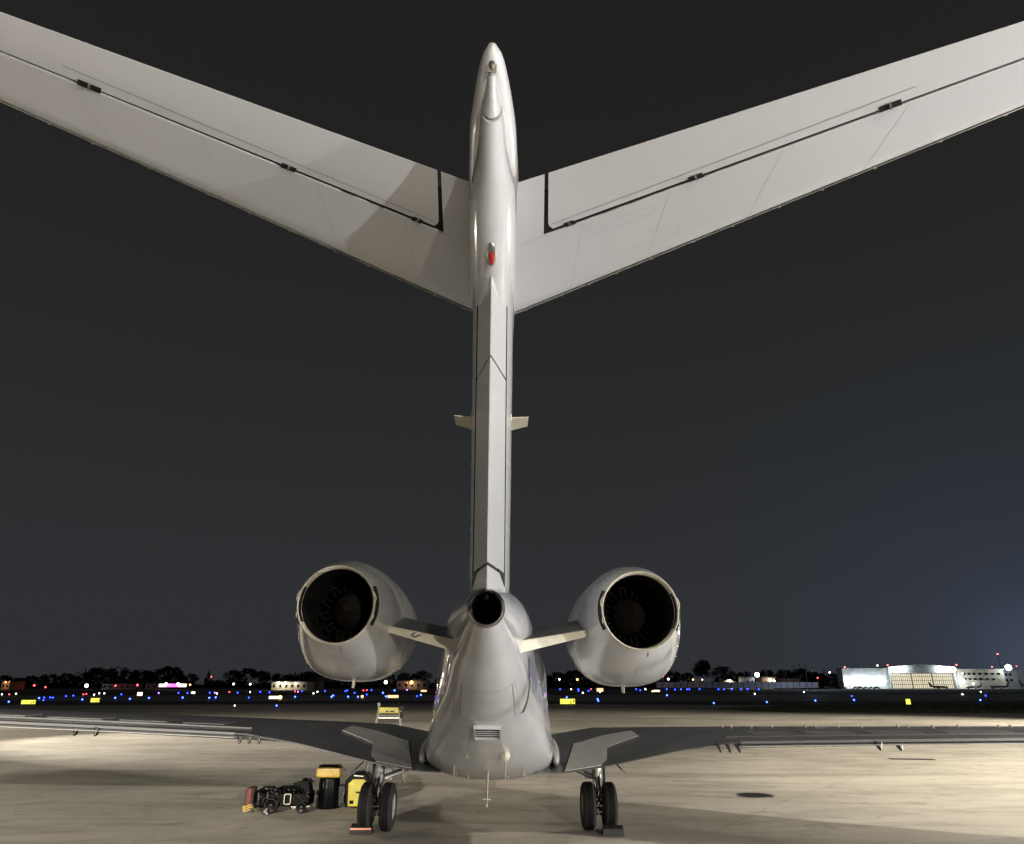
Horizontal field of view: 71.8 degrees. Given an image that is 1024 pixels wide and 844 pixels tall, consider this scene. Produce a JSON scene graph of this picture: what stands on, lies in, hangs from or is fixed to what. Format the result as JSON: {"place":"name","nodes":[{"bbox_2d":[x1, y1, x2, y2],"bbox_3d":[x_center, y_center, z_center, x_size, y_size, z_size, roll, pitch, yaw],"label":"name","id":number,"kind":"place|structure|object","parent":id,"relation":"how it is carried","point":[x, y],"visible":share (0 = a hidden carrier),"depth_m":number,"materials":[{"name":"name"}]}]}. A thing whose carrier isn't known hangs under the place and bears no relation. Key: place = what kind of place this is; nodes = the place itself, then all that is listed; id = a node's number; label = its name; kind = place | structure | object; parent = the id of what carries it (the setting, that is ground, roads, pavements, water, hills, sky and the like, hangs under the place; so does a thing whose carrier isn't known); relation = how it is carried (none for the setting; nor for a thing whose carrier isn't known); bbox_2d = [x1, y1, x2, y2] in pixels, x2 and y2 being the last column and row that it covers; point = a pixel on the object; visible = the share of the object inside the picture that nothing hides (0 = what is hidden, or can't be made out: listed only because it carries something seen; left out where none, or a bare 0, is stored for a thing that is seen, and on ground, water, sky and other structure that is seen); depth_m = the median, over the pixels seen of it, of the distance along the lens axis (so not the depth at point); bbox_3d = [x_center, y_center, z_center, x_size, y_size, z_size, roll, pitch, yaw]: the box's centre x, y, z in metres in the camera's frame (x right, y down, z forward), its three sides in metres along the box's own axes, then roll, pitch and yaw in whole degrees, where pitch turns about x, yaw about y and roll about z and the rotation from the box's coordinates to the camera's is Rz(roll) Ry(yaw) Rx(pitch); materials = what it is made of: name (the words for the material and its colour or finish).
{"place":"outdoors","nodes":[
{"label":"outdoors","id":0,"kind":"place"},
{"bbox_2d":[1,681,26,689],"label":"building","id":1,"kind":"structure","parent":0,"point":[13,685],"depth_m":359.11,"materials":[{"name":"brown"}]},
{"bbox_2d":[102,683,142,688],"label":"building","id":2,"kind":"structure","parent":0,"point":[120,686],"depth_m":374.89,"materials":[{"name":"metal"}]},
{"bbox_2d":[145,683,168,688],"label":"building","id":3,"kind":"structure","parent":0,"point":[152,685],"depth_m":374.89,"materials":[{"name":"metal"}]},
{"bbox_2d":[271,681,314,689],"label":"building","id":4,"kind":"structure","parent":0,"point":[292,685],"depth_m":337.35,"materials":[{"name":"grey"}]},
{"bbox_2d":[308,677,324,689],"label":"house","id":5,"kind":"structure","parent":0,"point":[319,683],"depth_m":356.79,"materials":[{"name":"brick"}]},
{"bbox_2d":[396,680,430,688],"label":"building","id":6,"kind":"structure","parent":0,"point":[414,684],"depth_m":375.00,"materials":[{"name":"brick"}]},
{"bbox_2d":[0,685,1023,705],"bbox_3d":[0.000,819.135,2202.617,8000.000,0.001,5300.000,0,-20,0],"label":"ground","id":7,"kind":"structure","parent":0,"point":[78,691],"depth_m":273.64,"materials":[{"name":"grey asphalt"}]},
{"bbox_2d":[0,674,12,683],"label":"dark tree","id":8,"kind":"object","parent":7,"relation":"on","point":[5,677],"visible":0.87,"depth_m":514.72,"materials":[{"name":"black plant"}]},
{"bbox_2d":[12,677,26,680],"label":"dark tree","id":9,"kind":"object","parent":7,"relation":"on","point":[19,679],"visible":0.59,"depth_m":467.46,"materials":[{"name":"black plant"}]},
{"bbox_2d":[25,675,38,687],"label":"dark tree","id":10,"kind":"object","parent":7,"relation":"on","point":[32,677],"visible":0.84,"depth_m":522.34,"materials":[{"name":"black plant"}]},
{"bbox_2d":[38,673,58,687],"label":"dark tree","id":11,"kind":"object","parent":7,"relation":"on","point":[43,678],"visible":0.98,"depth_m":474.26,"materials":[{"name":"black plant"}]},
{"bbox_2d":[57,672,73,685],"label":"dark tree","id":12,"kind":"object","parent":7,"relation":"on","point":[70,676],"visible":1,"depth_m":476.04,"materials":[{"name":"black plant"}]},
{"bbox_2d":[68,675,82,684],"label":"dark tree","id":13,"kind":"object","parent":7,"relation":"on","point":[76,677],"visible":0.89,"depth_m":500.31,"materials":[{"name":"black plant"}]},
{"bbox_2d":[81,667,107,686],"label":"dark tree","id":14,"kind":"object","parent":7,"relation":"on","point":[90,676],"visible":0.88,"depth_m":510.62,"materials":[{"name":"black plant"}]},
{"bbox_2d":[103,666,130,682],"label":"dark tree","id":15,"kind":"object","parent":7,"relation":"on","point":[112,675],"visible":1,"depth_m":481.38,"materials":[{"name":"black plant"}]},
{"bbox_2d":[128,669,150,682],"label":"dark tree","id":16,"kind":"object","parent":7,"relation":"on","point":[146,674],"visible":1,"depth_m":474.93,"materials":[{"name":"black plant"}]},
{"bbox_2d":[141,670,158,681],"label":"dark tree","id":17,"kind":"object","parent":7,"relation":"on","point":[153,677],"visible":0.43,"depth_m":490.01,"materials":[{"name":"black plant"}]},
{"bbox_2d":[152,666,183,687],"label":"dark tree","id":18,"kind":"object","parent":7,"relation":"on","point":[176,672],"visible":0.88,"depth_m":496.16,"materials":[{"name":"black plant"}]},
{"bbox_2d":[159,683,190,689],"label":"lit canopy","id":19,"kind":"object","parent":7,"relation":"on","point":[172,685],"visible":1,"depth_m":356.09,"materials":[{"name":"white"}]},
{"bbox_2d":[176,673,199,687],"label":"dark tree","id":20,"kind":"object","parent":7,"relation":"on","point":[182,679],"visible":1,"depth_m":487.96,"materials":[{"name":"black plant"}]},
{"bbox_2d":[204,670,211,686],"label":"conifer tree","id":21,"kind":"object","parent":7,"relation":"on","point":[206,680],"visible":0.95,"depth_m":490.85,"materials":[{"name":"black plant"}]},
{"bbox_2d":[211,679,223,685],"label":"dark tree","id":22,"kind":"object","parent":7,"relation":"on","point":[216,682],"visible":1,"depth_m":476.30,"materials":[{"name":"black plant"}]},
{"bbox_2d":[223,669,242,684],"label":"dark tree","id":23,"kind":"object","parent":7,"relation":"on","point":[235,672],"visible":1,"depth_m":466.36,"materials":[{"name":"black plant"}]},
{"bbox_2d":[234,667,257,687],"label":"dark tree","id":24,"kind":"object","parent":7,"relation":"on","point":[245,671],"visible":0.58,"depth_m":524.33,"materials":[{"name":"black plant"}]},
{"bbox_2d":[252,670,270,687],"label":"dark tree","id":25,"kind":"object","parent":7,"relation":"on","point":[262,678],"visible":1,"depth_m":483.50,"materials":[{"name":"black plant"}]},
{"bbox_2d":[271,673,290,680],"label":"dark tree","id":26,"kind":"object","parent":7,"relation":"on","point":[276,677],"visible":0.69,"depth_m":491.05,"materials":[{"name":"black plant"}]},
{"bbox_2d":[285,674,301,680],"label":"dark tree","id":27,"kind":"object","parent":7,"relation":"on","point":[295,677],"visible":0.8,"depth_m":470.82,"materials":[{"name":"black plant"}]},
{"bbox_2d":[298,671,313,680],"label":"dark tree","id":28,"kind":"object","parent":7,"relation":"on","point":[309,675],"visible":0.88,"depth_m":503.40,"materials":[{"name":"black plant"}]},
{"bbox_2d":[312,670,328,679],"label":"dark tree","id":29,"kind":"object","parent":7,"relation":"on","point":[316,674],"visible":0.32,"depth_m":518.99,"materials":[{"name":"black plant"}]},
{"bbox_2d":[397,672,415,679],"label":"dark tree","id":30,"kind":"object","parent":7,"relation":"on","point":[411,677],"visible":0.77,"depth_m":469.00,"materials":[{"name":"black plant"}]},
{"bbox_2d":[415,670,431,679],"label":"dark tree","id":31,"kind":"object","parent":7,"relation":"on","point":[422,674],"visible":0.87,"depth_m":522.32,"materials":[{"name":"black plant"}]},
{"bbox_2d":[0,664,933,687],"bbox_3d":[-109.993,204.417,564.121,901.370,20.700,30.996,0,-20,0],"label":"tree belt","id":32,"kind":"object","parent":7,"relation":"on","point":[583,683],"visible":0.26,"depth_m":554.53,"materials":[{"name":"green plant"}]},
{"bbox_2d":[0,704,1023,843],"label":"apron","id":33,"kind":"object","parent":7,"relation":"on","point":[68,787],"visible":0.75,"depth_m":19.17,"materials":[{"name":"concrete"}]},
{"bbox_2d":[242,778,314,814],"bbox_3d":[-5.224,8.408,15.936,1.479,0.667,0.820,0,-20,0],"label":"towbarless tug","id":34,"kind":"object","parent":33,"relation":"on","point":[299,796],"visible":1,"depth_m":15.79,"materials":[{"name":"black paint"}]},
{"bbox_2d":[314,764,345,809],"bbox_3d":[-4.393,8.483,16.473,1.062,0.900,0.512,0,-20,0],"label":"ground power cart","id":35,"kind":"object","parent":33,"relation":"on","point":[329,792],"visible":0.98,"depth_m":16.33,"materials":[{"name":"black paint"}]},
{"bbox_2d":[338,770,374,806],"bbox_3d":[-3.628,8.553,16.555,0.745,0.766,0.510,0,-20,0],"label":"fluid cart","id":36,"kind":"object","parent":33,"relation":"on","point":[354,781],"visible":0.69,"depth_m":16.36,"materials":[{"name":"yellow paint"}]},
{"bbox_2d":[349,823,373,833],"bbox_3d":[-2.882,7.803,13.582,0.428,0.166,0.237,0,-20,0],"label":"wheel chock","id":37,"kind":"object","parent":33,"relation":"on","point":[356,829],"visible":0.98,"depth_m":13.48,"materials":[{"name":"rubber"}]},
{"bbox_2d":[365,702,406,781],"bbox_3d":[-3.752,9.659,21.445,1.250,2.170,1.046,0,-20,0],"label":"step ladder","id":38,"kind":"object","parent":33,"relation":"on","point":[381,710],"visible":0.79,"depth_m":21.53,"materials":[{"name":"metal"}]},
{"bbox_2d":[0,12,1023,831],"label":"business jet","id":39,"kind":"object","parent":33,"relation":"on","point":[494,244],"visible":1,"depth_m":8.42,"materials":[{"name":"white paint"}]},
{"bbox_2d":[601,825,624,835],"bbox_3d":[1.909,7.740,13.412,0.418,0.166,0.237,0,-20,0],"label":"wheel chock","id":40,"kind":"object","parent":33,"relation":"on","point":[612,830],"visible":1,"depth_m":13.32,"materials":[{"name":"rubber"}]},
{"bbox_2d":[592,708,821,714],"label":"tar seam","id":41,"kind":"object","parent":33,"relation":"on","point":[691,708],"visible":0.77,"depth_m":75.00,"materials":[{"name":"brown asphalt"}]},
{"bbox_2d":[736,793,773,797],"bbox_3d":[6.242,9.578,18.153,0.920,0.010,0.920,0,-20,0],"label":"manhole cover","id":42,"kind":"object","parent":33,"relation":"on","point":[757,795],"visible":1,"depth_m":18.09,"materials":[{"name":"metal"}]},
{"bbox_2d":[692,760,932,843],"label":"pavement crack","id":43,"kind":"object","parent":33,"relation":"on","point":[779,803],"visible":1,"depth_m":15.96,"materials":[{"name":"beige"}]},
{"bbox_2d":[888,758,934,759],"bbox_3d":[15.199,12.812,26.881,1.592,0.014,0.420,-3,-21,8],"label":"trench drain","id":44,"kind":"object","parent":33,"relation":"on","point":[908,759],"visible":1,"depth_m":26.75,"materials":[{"name":"black metal"}]},
{"bbox_2d":[0,694,1023,700],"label":"taxiway","id":45,"kind":"structure","parent":7,"relation":"on","point":[975,697],"depth_m":151.07,"materials":[{"name":"grey asphalt"}]},
{"bbox_2d":[269,696,278,698],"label":"guidance sign","id":46,"kind":"object","parent":45,"relation":"on","point":[273,697],"visible":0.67,"depth_m":134.49,"materials":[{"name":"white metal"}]},
{"bbox_2d":[387,695,398,697],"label":"guidance sign","id":47,"kind":"object","parent":45,"relation":"on","point":[392,696],"visible":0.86,"depth_m":143.66,"materials":[{"name":"white metal"}]},
{"bbox_2d":[0,701,1023,704],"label":"taxiway verge","id":48,"kind":"structure","parent":7,"relation":"on","point":[548,702],"depth_m":109.90,"materials":[{"name":"plant"}]},
{"bbox_2d":[21,700,36,704],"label":"guidance sign","id":49,"kind":"object","parent":48,"relation":"on","point":[28,702],"visible":1,"depth_m":98.78,"materials":[{"name":"yellow metal"}]},
{"bbox_2d":[90,698,100,702],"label":"guidance sign","id":50,"kind":"object","parent":48,"relation":"on","point":[95,700],"visible":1,"depth_m":109.01,"materials":[{"name":"yellow metal"}]},
{"bbox_2d":[560,699,574,703],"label":"guidance sign","id":51,"kind":"object","parent":48,"relation":"on","point":[567,701],"visible":1,"depth_m":99.60,"materials":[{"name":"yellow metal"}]},
{"bbox_2d":[546,672,564,681],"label":"dark tree","id":52,"kind":"object","parent":7,"relation":"on","point":[551,678],"visible":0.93,"depth_m":519.62,"materials":[{"name":"green plant"}]},
{"bbox_2d":[563,670,584,687],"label":"dark tree","id":53,"kind":"object","parent":7,"relation":"on","point":[569,674],"visible":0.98,"depth_m":504.93,"materials":[{"name":"green plant"}]},
{"bbox_2d":[664,670,680,681],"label":"dark tree","id":54,"kind":"object","parent":7,"relation":"on","point":[675,677],"visible":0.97,"depth_m":483.31,"materials":[{"name":"green plant"}]},
{"bbox_2d":[680,672,694,681],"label":"dark tree","id":55,"kind":"object","parent":7,"relation":"on","point":[685,676],"visible":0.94,"depth_m":509.00,"materials":[{"name":"green plant"}]},
{"bbox_2d":[692,659,710,681],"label":"dark tree","id":56,"kind":"object","parent":7,"relation":"on","point":[700,668],"visible":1,"depth_m":503.30,"materials":[{"name":"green plant"}]},
{"bbox_2d":[711,666,735,681],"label":"dark tree","id":57,"kind":"object","parent":7,"relation":"on","point":[724,670],"visible":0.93,"depth_m":466.54,"materials":[{"name":"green plant"}]},
{"bbox_2d":[656,682,817,689],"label":"blast fence","id":58,"kind":"object","parent":7,"relation":"on","point":[793,685],"visible":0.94,"depth_m":374.76,"materials":[{"name":"black metal"}]},
{"bbox_2d":[735,670,750,681],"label":"dark tree","id":59,"kind":"object","parent":7,"relation":"on","point":[740,674],"visible":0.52,"depth_m":496.00,"materials":[{"name":"green plant"}]},
{"bbox_2d":[758,669,774,676],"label":"dark tree","id":60,"kind":"object","parent":7,"relation":"on","point":[769,673],"visible":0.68,"depth_m":495.61,"materials":[{"name":"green plant"}]},
{"bbox_2d":[776,669,796,677],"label":"dark tree","id":61,"kind":"object","parent":7,"relation":"on","point":[782,674],"visible":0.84,"depth_m":461.54,"materials":[{"name":"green plant"}]},
{"bbox_2d":[793,669,813,681],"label":"dark tree","id":62,"kind":"object","parent":7,"relation":"on","point":[801,672],"visible":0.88,"depth_m":463.39,"materials":[{"name":"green plant"}]},
{"bbox_2d":[810,671,824,686],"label":"dark tree","id":63,"kind":"object","parent":7,"relation":"on","point":[819,679],"visible":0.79,"depth_m":495.85,"materials":[{"name":"green plant"}]},
{"bbox_2d":[825,672,837,686],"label":"dark tree","id":64,"kind":"object","parent":7,"relation":"on","point":[832,676],"visible":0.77,"depth_m":494.10,"materials":[{"name":"green plant"}]},
{"bbox_2d":[836,665,890,688],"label":"side hall","id":65,"kind":"structure","parent":7,"relation":"on","point":[848,678],"depth_m":433.79,"materials":[{"name":"metal"}]},
{"bbox_2d":[714,704,1023,712],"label":"grass","id":66,"kind":"structure","parent":7,"relation":"on","point":[947,708],"depth_m":80.68,"materials":[{"name":"green plant"}]},
{"bbox_2d":[905,699,910,704],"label":"guidance sign","id":67,"kind":"object","parent":7,"relation":"on","point":[907,702],"visible":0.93,"depth_m":97.32,"materials":[{"name":"yellow metal"}]},
{"bbox_2d":[878,664,958,688],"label":"hangar","id":68,"kind":"structure","parent":7,"relation":"on","point":[901,675],"depth_m":433.49,"materials":[{"name":"metal"}]},
{"bbox_2d":[891,674,902,687],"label":"door panel","id":69,"kind":"structure","parent":68,"relation":"in","point":[896,682],"depth_m":432.69,"materials":[{"name":"beige metal"}]},
{"bbox_2d":[901,674,912,687],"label":"door panel","id":70,"kind":"structure","parent":68,"relation":"in","point":[906,682],"depth_m":433.12,"materials":[{"name":"beige metal"}]},
{"bbox_2d":[912,674,922,687],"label":"door panel","id":71,"kind":"structure","parent":68,"relation":"in","point":[920,678],"depth_m":432.69,"materials":[{"name":"beige metal"}]},
{"bbox_2d":[922,674,932,687],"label":"door panel","id":72,"kind":"structure","parent":68,"relation":"in","point":[928,678],"depth_m":433.54,"materials":[{"name":"beige metal"}]},
{"bbox_2d":[932,674,943,685],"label":"door panel","id":73,"kind":"structure","parent":68,"relation":"in","point":[934,678],"depth_m":433.12,"materials":[{"name":"beige metal"}]},
{"bbox_2d":[942,674,953,687],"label":"door panel","id":74,"kind":"structure","parent":68,"relation":"in","point":[945,678],"depth_m":433.54,"materials":[{"name":"beige metal"}]},
{"bbox_2d":[928,682,947,688],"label":"parked jet","id":75,"kind":"object","parent":7,"relation":"on","point":[939,687],"visible":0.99,"depth_m":406.91,"materials":[{"name":"grey paint"}]},
{"bbox_2d":[966,683,981,688],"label":"parked jet","id":76,"kind":"object","parent":7,"relation":"on","point":[976,687],"visible":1,"depth_m":419.19,"materials":[{"name":"white paint"}]},
{"bbox_2d":[955,665,1011,688],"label":"office block","id":77,"kind":"structure","parent":7,"relation":"on","point":[987,678],"depth_m":435.06,"materials":[{"name":"metal"}]},
{"bbox_2d":[990,682,1008,688],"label":"parked jet","id":78,"kind":"object","parent":7,"relation":"on","point":[1001,687],"visible":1,"depth_m":406.86,"materials":[{"name":"white paint"}]},
{"bbox_2d":[1003,670,1023,688],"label":"terminal block","id":79,"kind":"structure","parent":7,"relation":"on","point":[1012,677],"depth_m":440.91,"materials":[{"name":"grey concrete"}]},
{"bbox_2d":[0,0,1023,684],"label":"sky","id":80,"kind":"structure","parent":0,"point":[804,417],"materials":[{"name":"black"}]},
{"bbox_2d":[718,679,735,688],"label":"house","id":81,"kind":"structure","parent":0,"point":[726,680],"depth_m":422.27,"materials":[{"name":"beige"}]},
{"bbox_2d":[738,677,755,688],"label":"building","id":82,"kind":"structure","parent":0,"point":[746,679],"depth_m":404.24,"materials":[{"name":"metal"}]},
{"bbox_2d":[755,677,775,688],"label":"building","id":83,"kind":"structure","parent":0,"point":[765,679],"depth_m":413.55,"materials":[{"name":"brick"}]},
{"bbox_2d":[775,678,801,688],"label":"building","id":84,"kind":"structure","parent":0,"point":[787,679],"depth_m":417.96,"materials":[{"name":"brick"}]}
]}

